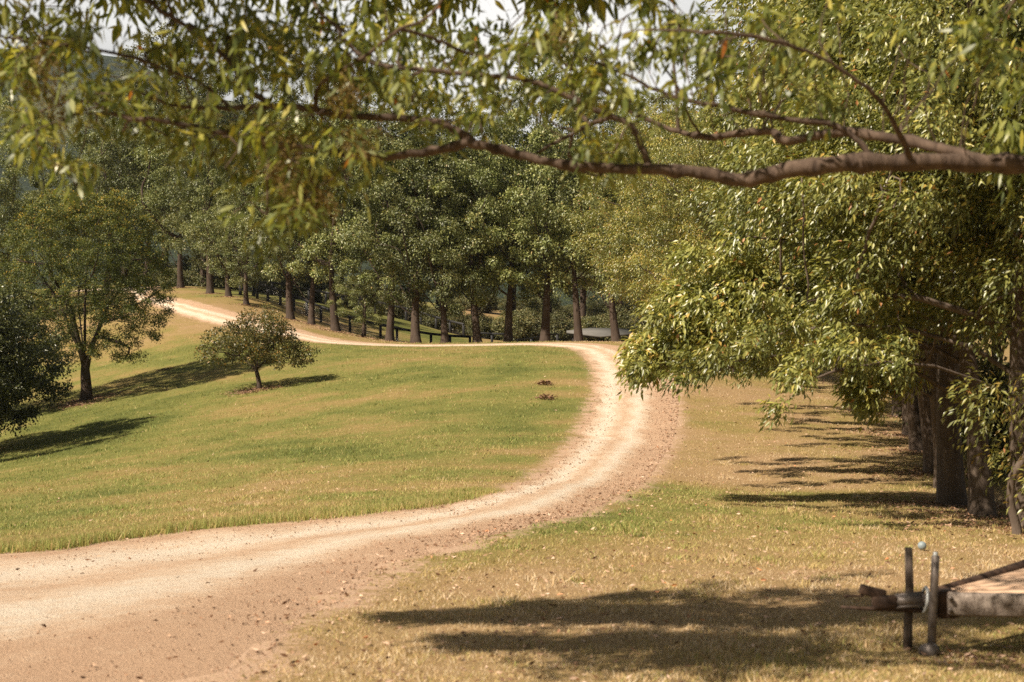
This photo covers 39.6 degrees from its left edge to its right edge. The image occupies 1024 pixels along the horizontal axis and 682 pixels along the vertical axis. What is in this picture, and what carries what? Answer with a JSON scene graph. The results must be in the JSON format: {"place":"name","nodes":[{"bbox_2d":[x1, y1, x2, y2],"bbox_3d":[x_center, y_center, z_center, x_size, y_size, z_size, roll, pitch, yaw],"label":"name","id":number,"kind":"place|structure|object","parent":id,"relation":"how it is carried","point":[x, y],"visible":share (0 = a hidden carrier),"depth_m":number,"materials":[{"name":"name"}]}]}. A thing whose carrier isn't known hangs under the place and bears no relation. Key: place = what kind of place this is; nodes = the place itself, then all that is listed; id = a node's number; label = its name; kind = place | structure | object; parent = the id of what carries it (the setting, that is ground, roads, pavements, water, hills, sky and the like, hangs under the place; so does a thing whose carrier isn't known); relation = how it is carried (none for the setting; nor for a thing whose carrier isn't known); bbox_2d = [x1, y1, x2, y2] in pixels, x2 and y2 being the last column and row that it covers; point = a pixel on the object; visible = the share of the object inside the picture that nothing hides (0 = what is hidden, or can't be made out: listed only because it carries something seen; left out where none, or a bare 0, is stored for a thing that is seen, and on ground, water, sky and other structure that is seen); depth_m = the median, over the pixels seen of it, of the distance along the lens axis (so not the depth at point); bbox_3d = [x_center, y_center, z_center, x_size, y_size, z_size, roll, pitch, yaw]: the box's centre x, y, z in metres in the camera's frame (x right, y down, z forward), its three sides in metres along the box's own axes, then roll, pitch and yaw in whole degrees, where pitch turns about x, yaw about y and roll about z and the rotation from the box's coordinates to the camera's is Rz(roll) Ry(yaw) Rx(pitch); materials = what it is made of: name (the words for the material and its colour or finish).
{"place":"outdoors","nodes":[
{"label":"outdoors","id":0,"kind":"place"},
{"bbox_2d":[0,286,679,681],"bbox_3d":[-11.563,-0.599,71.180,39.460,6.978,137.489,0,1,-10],"label":"dirt road","id":1,"kind":"structure","parent":0,"point":[58,602],"depth_m":16.55,"materials":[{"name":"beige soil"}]},
{"bbox_2d":[0,0,947,147],"label":"sky","id":2,"kind":"structure","parent":0,"point":[491,12],"materials":[{"name":"white"}]},
{"bbox_2d":[0,48,989,334],"bbox_3d":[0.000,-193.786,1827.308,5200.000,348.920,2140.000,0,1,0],"label":"hills","id":3,"kind":"structure","parent":0,"point":[22,180],"depth_m":1272.13,"materials":[{"name":"green plant"}]},
{"bbox_2d":[0,285,1023,681],"bbox_3d":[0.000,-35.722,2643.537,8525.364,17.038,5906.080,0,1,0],"label":"ground","id":4,"kind":"structure","parent":0,"point":[178,331],"depth_m":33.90,"materials":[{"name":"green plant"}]},
{"bbox_2d":[0,151,29,284],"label":"gum tree","id":5,"kind":"object","parent":4,"relation":"on","point":[5,197],"visible":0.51,"depth_m":111.98,"materials":[{"name":"green plant"}]},
{"bbox_2d":[0,293,33,404],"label":"dark tree","id":6,"kind":"object","parent":4,"relation":"on","point":[4,366],"visible":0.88,"depth_m":57.60,"materials":[{"name":"green plant"}]},
{"bbox_2d":[0,286,51,414],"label":"dark tree","id":7,"kind":"object","parent":4,"relation":"on","point":[22,326],"visible":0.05,"depth_m":75.06,"materials":[{"name":"green plant"}]},
{"bbox_2d":[0,281,80,439],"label":"dark tree","id":8,"kind":"object","parent":4,"relation":"on","point":[36,382],"visible":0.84,"depth_m":59.70,"materials":[{"name":"green plant"}]},
{"bbox_2d":[0,96,82,287],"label":"gum tree","id":9,"kind":"object","parent":4,"relation":"on","point":[15,182],"visible":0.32,"depth_m":118.85,"materials":[{"name":"green plant"}]},
{"bbox_2d":[13,150,92,288],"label":"gum tree","id":10,"kind":"object","parent":4,"relation":"on","point":[39,191],"visible":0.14,"depth_m":149.38,"materials":[{"name":"green plant"}]},
{"bbox_2d":[0,186,178,400],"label":"domed tree","id":11,"kind":"object","parent":4,"relation":"on","point":[59,281],"visible":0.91,"depth_m":74.63,"materials":[{"name":"green plant"}]},
{"bbox_2d":[50,93,162,288],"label":"gum tree","id":12,"kind":"object","parent":4,"relation":"on","point":[119,180],"visible":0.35,"depth_m":127.06,"materials":[{"name":"green plant"}]},
{"bbox_2d":[62,91,176,273],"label":"gum tree","id":13,"kind":"object","parent":4,"relation":"on","point":[89,156],"visible":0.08,"depth_m":147.89,"materials":[{"name":"green plant"}]},
{"bbox_2d":[119,247,174,283],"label":"bush","id":14,"kind":"object","parent":4,"relation":"on","point":[167,264],"visible":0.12,"depth_m":149.13,"materials":[{"name":"green plant"}]},
{"bbox_2d":[97,87,200,286],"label":"gum tree","id":15,"kind":"object","parent":4,"relation":"on","point":[139,185],"visible":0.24,"depth_m":130.65,"materials":[{"name":"green plant"}]},
{"bbox_2d":[75,22,248,268],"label":"gum tree","id":16,"kind":"object","parent":4,"relation":"on","point":[125,51],"visible":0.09,"depth_m":155.69,"materials":[{"name":"green plant"}]},
{"bbox_2d":[157,268,187,285],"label":"bush","id":17,"kind":"object","parent":4,"relation":"on","point":[174,277],"visible":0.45,"depth_m":146.18,"materials":[{"name":"green plant"}]},
{"bbox_2d":[120,93,226,287],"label":"gum tree","id":18,"kind":"object","parent":4,"relation":"on","point":[162,171],"visible":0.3,"depth_m":122.27,"materials":[{"name":"green plant"}]},
{"bbox_2d":[165,254,198,272],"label":"bush","id":19,"kind":"object","parent":4,"relation":"on","point":[186,265],"visible":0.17,"depth_m":153.20,"materials":[{"name":"green plant"}]},
{"bbox_2d":[131,91,274,286],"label":"gum tree","id":20,"kind":"object","parent":4,"relation":"on","point":[202,272],"visible":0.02,"depth_m":145.54,"materials":[{"name":"green plant"}]},
{"bbox_2d":[156,80,266,292],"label":"gum tree","id":21,"kind":"object","parent":4,"relation":"on","point":[196,182],"visible":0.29,"depth_m":115.21,"materials":[{"name":"green plant"}]},
{"bbox_2d":[183,249,240,287],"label":"bush","id":22,"kind":"object","parent":4,"relation":"on","point":[215,282],"visible":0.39,"depth_m":146.12,"materials":[{"name":"green plant"}]},
{"bbox_2d":[179,141,268,295],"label":"gum tree","id":23,"kind":"object","parent":4,"relation":"on","point":[200,201],"visible":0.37,"depth_m":111.20,"materials":[{"name":"green plant"}]},
{"bbox_2d":[194,58,290,268],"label":"gum tree","id":24,"kind":"object","parent":4,"relation":"on","point":[249,100],"visible":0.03,"depth_m":158.82,"materials":[{"name":"green plant"}]},
{"bbox_2d":[198,174,293,304],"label":"gum tree","id":25,"kind":"object","parent":4,"relation":"on","point":[231,266],"visible":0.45,"depth_m":107.35,"materials":[{"name":"green plant"}]},
{"bbox_2d":[238,275,265,292],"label":"bush","id":26,"kind":"object","parent":4,"relation":"on","point":[258,279],"visible":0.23,"depth_m":140.52,"materials":[{"name":"green plant"}]},
{"bbox_2d":[0,485,504,553],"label":"tall grass","id":27,"kind":"structure","parent":4,"relation":"on","point":[79,540],"depth_m":22.14,"materials":[{"name":"green plant"}]},
{"bbox_2d":[193,303,321,387],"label":"tree","id":28,"kind":"object","parent":4,"relation":"on","point":[275,335],"visible":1,"depth_m":69.57,"materials":[{"name":"green plant"}]},
{"bbox_2d":[258,274,280,294],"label":"bush","id":29,"kind":"object","parent":4,"relation":"on","point":[264,291],"visible":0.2,"depth_m":142.81,"materials":[{"name":"green plant"}]},
{"bbox_2d":[219,91,353,319],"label":"gum tree","id":30,"kind":"object","parent":4,"relation":"on","point":[271,268],"visible":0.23,"depth_m":103.42,"materials":[{"name":"green plant"}]},
{"bbox_2d":[274,273,309,298],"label":"bush","id":31,"kind":"object","parent":4,"relation":"on","point":[283,280],"visible":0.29,"depth_m":147.31,"materials":[{"name":"green plant"}]},
{"bbox_2d":[239,118,349,295],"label":"gum tree","id":32,"kind":"object","parent":4,"relation":"on","point":[274,193],"depth_m":149.62,"materials":[{"name":"green plant"}]},
{"bbox_2d":[247,110,360,324],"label":"gum tree","id":33,"kind":"object","parent":4,"relation":"on","point":[311,314],"visible":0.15,"depth_m":102.79,"materials":[{"name":"green plant"}]},
{"bbox_2d":[291,273,325,303],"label":"bush","id":34,"kind":"object","parent":4,"relation":"on","point":[317,294],"visible":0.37,"depth_m":147.75,"materials":[{"name":"green plant"}]},
{"bbox_2d":[300,270,335,303],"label":"bush","id":35,"kind":"object","parent":4,"relation":"on","point":[326,284],"visible":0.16,"depth_m":150.12,"materials":[{"name":"green plant"}]},
{"bbox_2d":[265,51,371,302],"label":"gum tree","id":36,"kind":"object","parent":4,"relation":"on","point":[291,94],"visible":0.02,"depth_m":159.24,"materials":[{"name":"green plant"}]},
{"bbox_2d":[267,73,402,331],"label":"gum tree","id":37,"kind":"object","parent":4,"relation":"on","point":[329,271],"visible":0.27,"depth_m":99.85,"materials":[{"name":"green plant"}]},
{"bbox_2d":[321,291,348,307],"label":"bush","id":38,"kind":"object","parent":4,"relation":"on","point":[338,298],"visible":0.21,"depth_m":143.92,"materials":[{"name":"green plant"}]},
{"bbox_2d":[321,280,365,308],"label":"bush","id":39,"kind":"object","parent":4,"relation":"on","point":[345,290],"visible":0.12,"depth_m":146.09,"materials":[{"name":"green plant"}]},
{"bbox_2d":[308,119,396,282],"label":"gum tree","id":40,"kind":"object","parent":4,"relation":"on","point":[341,277],"visible":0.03,"depth_m":148.77,"materials":[{"name":"green plant"}]},
{"bbox_2d":[255,281,464,334],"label":"paddock fence","id":41,"kind":"object","parent":4,"relation":"on","point":[343,296],"visible":0.57,"depth_m":134.80,"materials":[{"name":"brown wood"}]},
{"bbox_2d":[326,241,399,336],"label":"gum tree","id":42,"kind":"object","parent":4,"relation":"on","point":[353,295],"visible":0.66,"depth_m":99.72,"materials":[{"name":"green plant"}]},
{"bbox_2d":[342,281,383,310],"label":"bush","id":43,"kind":"object","parent":4,"relation":"on","point":[349,288],"visible":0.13,"depth_m":146.24,"materials":[{"name":"green plant"}]},
{"bbox_2d":[256,282,470,342],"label":"paddock fence","id":44,"kind":"object","parent":4,"relation":"on","point":[294,296],"visible":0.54,"depth_m":112.03,"materials":[{"name":"wood"}]},
{"bbox_2d":[323,59,437,290],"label":"gum tree","id":45,"kind":"object","parent":4,"relation":"on","point":[384,129],"visible":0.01,"depth_m":155.83,"materials":[{"name":"green plant"}]},
{"bbox_2d":[320,107,456,341],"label":"gum tree","id":46,"kind":"object","parent":4,"relation":"on","point":[421,285],"visible":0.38,"depth_m":97.56,"materials":[{"name":"green plant"}]},
{"bbox_2d":[372,290,411,318],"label":"bush","id":47,"kind":"object","parent":4,"relation":"on","point":[397,311],"visible":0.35,"depth_m":143.10,"materials":[{"name":"green plant"}]},
{"bbox_2d":[340,70,477,342],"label":"gum tree","id":48,"kind":"object","parent":4,"relation":"on","point":[382,253],"visible":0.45,"depth_m":95.42,"materials":[{"name":"green plant"}]},
{"bbox_2d":[338,132,480,320],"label":"gum tree","id":49,"kind":"object","parent":4,"relation":"on","point":[408,288],"visible":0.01,"depth_m":147.28,"materials":[{"name":"green plant"}]},
{"bbox_2d":[395,282,427,319],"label":"bush","id":50,"kind":"object","parent":4,"relation":"on","point":[421,297],"visible":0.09,"depth_m":151.29,"materials":[{"name":"green plant"}]},
{"bbox_2d":[419,307,448,329],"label":"bush","id":51,"kind":"object","parent":4,"relation":"on","point":[429,321],"visible":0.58,"depth_m":142.87,"materials":[{"name":"green plant"}]},
{"bbox_2d":[372,147,501,343],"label":"gum tree","id":52,"kind":"object","parent":4,"relation":"on","point":[444,294],"visible":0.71,"depth_m":95.62,"materials":[{"name":"green plant"}]},
{"bbox_2d":[386,126,499,310],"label":"gum tree","id":53,"kind":"object","parent":4,"relation":"on","point":[436,300],"depth_m":163.82,"materials":[{"name":"green plant"}]},
{"bbox_2d":[434,303,470,332],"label":"bush","id":54,"kind":"object","parent":4,"relation":"on","point":[454,326],"visible":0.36,"depth_m":143.25,"materials":[{"name":"green plant"}]},
{"bbox_2d":[453,295,470,309],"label":"bush","id":55,"kind":"object","parent":4,"relation":"on","point":[460,299],"visible":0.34,"depth_m":189.92,"materials":[{"name":"green plant"}]},
{"bbox_2d":[402,92,535,342],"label":"gum tree","id":56,"kind":"object","parent":4,"relation":"on","point":[442,189],"visible":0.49,"depth_m":95.53,"materials":[{"name":"green plant"}]},
{"bbox_2d":[456,313,488,335],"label":"bush","id":57,"kind":"object","parent":4,"relation":"on","point":[466,325],"visible":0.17,"depth_m":149.19,"materials":[{"name":"green plant"}]},
{"bbox_2d":[423,159,531,314],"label":"gum tree","id":58,"kind":"object","parent":4,"relation":"on","point":[503,247],"visible":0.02,"depth_m":151.24,"materials":[{"name":"green plant"}]},
{"bbox_2d":[463,293,493,312],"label":"bush","id":59,"kind":"object","parent":4,"relation":"on","point":[469,304],"visible":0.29,"depth_m":189.28,"materials":[{"name":"green plant"}]},
{"bbox_2d":[464,311,497,336],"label":"bush","id":60,"kind":"object","parent":4,"relation":"on","point":[483,323],"visible":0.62,"depth_m":147.46,"materials":[{"name":"green plant"}]},
{"bbox_2d":[481,294,502,312],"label":"bush","id":61,"kind":"object","parent":4,"relation":"on","point":[493,305],"visible":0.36,"depth_m":189.75,"materials":[{"name":"green plant"}]},
{"bbox_2d":[436,92,571,341],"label":"gum tree","id":62,"kind":"object","parent":4,"relation":"on","point":[521,277],"visible":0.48,"depth_m":96.06,"materials":[{"name":"green plant"}]},
{"bbox_2d":[496,296,519,314],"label":"bush","id":63,"kind":"object","parent":4,"relation":"on","point":[501,305],"visible":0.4,"depth_m":188.99,"materials":[{"name":"green plant"}]},
{"bbox_2d":[0,0,1023,270],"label":"overhanging gum tree","id":64,"kind":"object","parent":4,"relation":"on","point":[290,202],"visible":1,"depth_m":8.01,"materials":[{"name":"foliage"},{"name":"rough grey-brown bark"}]},
{"bbox_2d":[0,362,1023,681],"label":"fallen leaves","id":65,"kind":"object","parent":4,"relation":"on","point":[982,658],"visible":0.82,"depth_m":13.65,"materials":[{"name":"brown plant"}]},
{"bbox_2d":[487,309,538,341],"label":"bush","id":66,"kind":"object","parent":4,"relation":"on","point":[519,320],"visible":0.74,"depth_m":145.77,"materials":[{"name":"green plant"}]},
{"bbox_2d":[457,104,568,318],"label":"gum tree","id":67,"kind":"object","parent":4,"relation":"on","point":[514,299],"visible":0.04,"depth_m":171.02,"materials":[{"name":"green plant"}]},
{"bbox_2d":[499,142,579,314],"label":"gum tree","id":68,"kind":"object","parent":4,"relation":"on","point":[533,303],"visible":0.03,"depth_m":164.51,"materials":[{"name":"green plant"}]},
{"bbox_2d":[465,57,622,341],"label":"gum tree","id":69,"kind":"object","parent":4,"relation":"on","point":[529,256],"visible":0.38,"depth_m":94.80,"materials":[{"name":"green plant"}]},
{"bbox_2d":[525,292,564,319],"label":"bush","id":70,"kind":"object","parent":4,"relation":"on","point":[540,300],"visible":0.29,"depth_m":185.65,"materials":[{"name":"green plant"}]},
{"bbox_2d":[532,312,573,341],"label":"bush","id":71,"kind":"object","parent":4,"relation":"on","point":[560,325],"visible":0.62,"depth_m":146.75,"materials":[{"name":"green plant"}]},
{"bbox_2d":[503,50,644,340],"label":"gum tree","id":72,"kind":"object","parent":4,"relation":"on","point":[578,334],"visible":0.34,"depth_m":94.64,"materials":[{"name":"green plant"}]},
{"bbox_2d":[515,102,635,341],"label":"gum tree","id":73,"kind":"object","parent":4,"relation":"on","point":[583,293],"depth_m":149.57,"materials":[{"name":"green plant"}]},
{"bbox_2d":[570,316,608,341],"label":"bush","id":74,"kind":"object","parent":4,"relation":"on","point":[588,321],"visible":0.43,"depth_m":127.64,"materials":[{"name":"green plant"}]},
{"bbox_2d":[579,296,607,317],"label":"bush","id":75,"kind":"object","parent":4,"relation":"on","point":[593,308],"visible":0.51,"depth_m":186.62,"materials":[{"name":"green plant"}]},
{"bbox_2d":[554,206,642,341],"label":"gum tree","id":76,"kind":"object","parent":4,"relation":"on","point":[590,277],"visible":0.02,"depth_m":141.75,"materials":[{"name":"green plant"}]},
{"bbox_2d":[533,93,664,341],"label":"gum tree","id":77,"kind":"object","parent":4,"relation":"on","point":[615,332],"visible":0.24,"depth_m":94.31,"materials":[{"name":"green plant"}]},
{"bbox_2d":[567,328,630,340],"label":"open shed","id":78,"kind":"structure","parent":4,"relation":"on","point":[588,333],"depth_m":116.21,"materials":[{"name":"grey metal"}]},
{"bbox_2d":[595,304,634,340],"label":"bush","id":79,"kind":"object","parent":4,"relation":"on","point":[621,316],"visible":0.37,"depth_m":125.14,"materials":[{"name":"green plant"}]},
{"bbox_2d":[620,313,652,340],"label":"bush","id":80,"kind":"object","parent":4,"relation":"on","point":[635,321],"visible":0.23,"depth_m":122.92,"materials":[{"name":"green plant"}]},
{"bbox_2d":[588,93,698,296],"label":"gum tree","id":81,"kind":"object","parent":4,"relation":"on","point":[638,194],"visible":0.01,"depth_m":137.81,"materials":[{"name":"green plant"}]},
{"bbox_2d":[582,90,712,334],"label":"gum tree","id":82,"kind":"object","parent":4,"relation":"on","point":[616,197],"visible":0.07,"depth_m":90.33,"materials":[{"name":"green plant"}]},
{"bbox_2d":[558,101,737,347],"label":"gum tree","id":83,"kind":"object","parent":4,"relation":"on","point":[589,220],"visible":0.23,"depth_m":80.54,"materials":[{"name":"green plant"}]},
{"bbox_2d":[611,107,748,372],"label":"gum tree","id":84,"kind":"object","parent":4,"relation":"on","point":[660,155],"visible":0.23,"depth_m":69.52,"materials":[{"name":"green plant"}]},
{"bbox_2d":[640,54,753,263],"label":"gum tree","id":85,"kind":"object","parent":4,"relation":"on","point":[695,70],"visible":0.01,"depth_m":123.71,"materials":[{"name":"green plant"}]},
{"bbox_2d":[628,57,1004,473],"bbox_3d":[8.426,-2.009,33.482,11.238,10.864,9.633,0,1,-1],"label":"gum tree","id":86,"kind":"object","parent":4,"relation":"on","point":[925,425],"visible":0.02,"depth_m":33.40,"materials":[{"name":"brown plant"}]},
{"bbox_2d":[612,0,1022,506],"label":"gum tree","id":87,"kind":"object","parent":4,"relation":"on","point":[862,400],"visible":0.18,"depth_m":25.18,"materials":[{"name":"green plant"}]},
{"bbox_2d":[737,193,901,417],"bbox_3d":[12.820,-2.741,52.513,12.237,11.830,10.490,0,1,-17],"label":"gum tree","id":88,"kind":"object","parent":4,"relation":"on","point":[895,407],"depth_m":52.80,"materials":[{"name":"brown plant"}]},
{"bbox_2d":[616,0,1023,517],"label":"gum tree","id":89,"kind":"object","parent":4,"relation":"on","point":[981,502],"visible":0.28,"depth_m":23.37,"materials":[{"name":"green plant"}]},
{"bbox_2d":[721,205,921,452],"bbox_3d":[10.329,-2.535,40.092,9.172,11.901,9.234,-1,1,-35],"label":"gum tree","id":90,"kind":"object","parent":4,"relation":"on","point":[914,436],"depth_m":39.95,"materials":[{"name":"brown plant"}]},
{"bbox_2d":[742,321,907,436],"bbox_3d":[11.421,-2.476,45.836,10.579,11.708,10.482,0,1,2],"label":"gum tree","id":91,"kind":"object","parent":4,"relation":"on","point":[905,420],"depth_m":45.89,"materials":[{"name":"brown plant"}]},
{"bbox_2d":[654,23,1008,487],"bbox_3d":[7.925,-2.031,30.439,9.889,10.944,9.799,0,1,6],"label":"gum tree","id":92,"kind":"object","parent":4,"relation":"on","point":[931,393],"visible":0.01,"depth_m":30.37,"materials":[{"name":"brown plant"}]},
{"bbox_2d":[696,0,1023,527],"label":"gum tree","id":93,"kind":"object","parent":4,"relation":"on","point":[839,300],"visible":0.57,"depth_m":21.32,"materials":[{"name":"green plant"}]},
{"bbox_2d":[841,547,1023,656],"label":"old trailer","id":94,"kind":"object","parent":4,"relation":"on","point":[997,592],"visible":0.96,"depth_m":10.69,"materials":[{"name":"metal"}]},
{"bbox_2d":[937,360,1023,534],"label":"leafy sapling","id":95,"kind":"object","parent":4,"relation":"on","point":[1011,496],"visible":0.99,"depth_m":21.27,"materials":[{"name":"green plant"}]},
{"bbox_2d":[960,385,1006,461],"bbox_3d":[13.017,2.281,37.146,3.163,2.416,3.348,0,1,17],"label":"bush","id":96,"kind":"object","parent":4,"relation":"on","point":[989,394],"visible":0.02,"depth_m":36.88,"materials":[{"name":"green plant"}]},
{"bbox_2d":[959,346,1008,451],"bbox_3d":[13.536,1.682,41.103,3.784,3.310,4.172,0,1,26],"label":"bush","id":97,"kind":"object","parent":4,"relation":"on","point":[986,372],"visible":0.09,"depth_m":40.46,"materials":[{"name":"green plant"}]},
{"bbox_2d":[961,377,1010,476],"bbox_3d":[12.061,2.105,33.094,3.575,2.645,3.710,1,1,43],"label":"bush","id":98,"kind":"object","parent":4,"relation":"on","point":[996,441],"visible":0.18,"depth_m":32.70,"materials":[{"name":"green plant"}]},
{"bbox_2d":[978,332,1006,371],"bbox_3d":[18.864,-3.587,56.159,9.678,13.840,9.476,-1,1,-39],"label":"gum tree","id":99,"kind":"object","parent":4,"relation":"on","point":[1000,348],"depth_m":55.90,"materials":[{"name":"green plant"}]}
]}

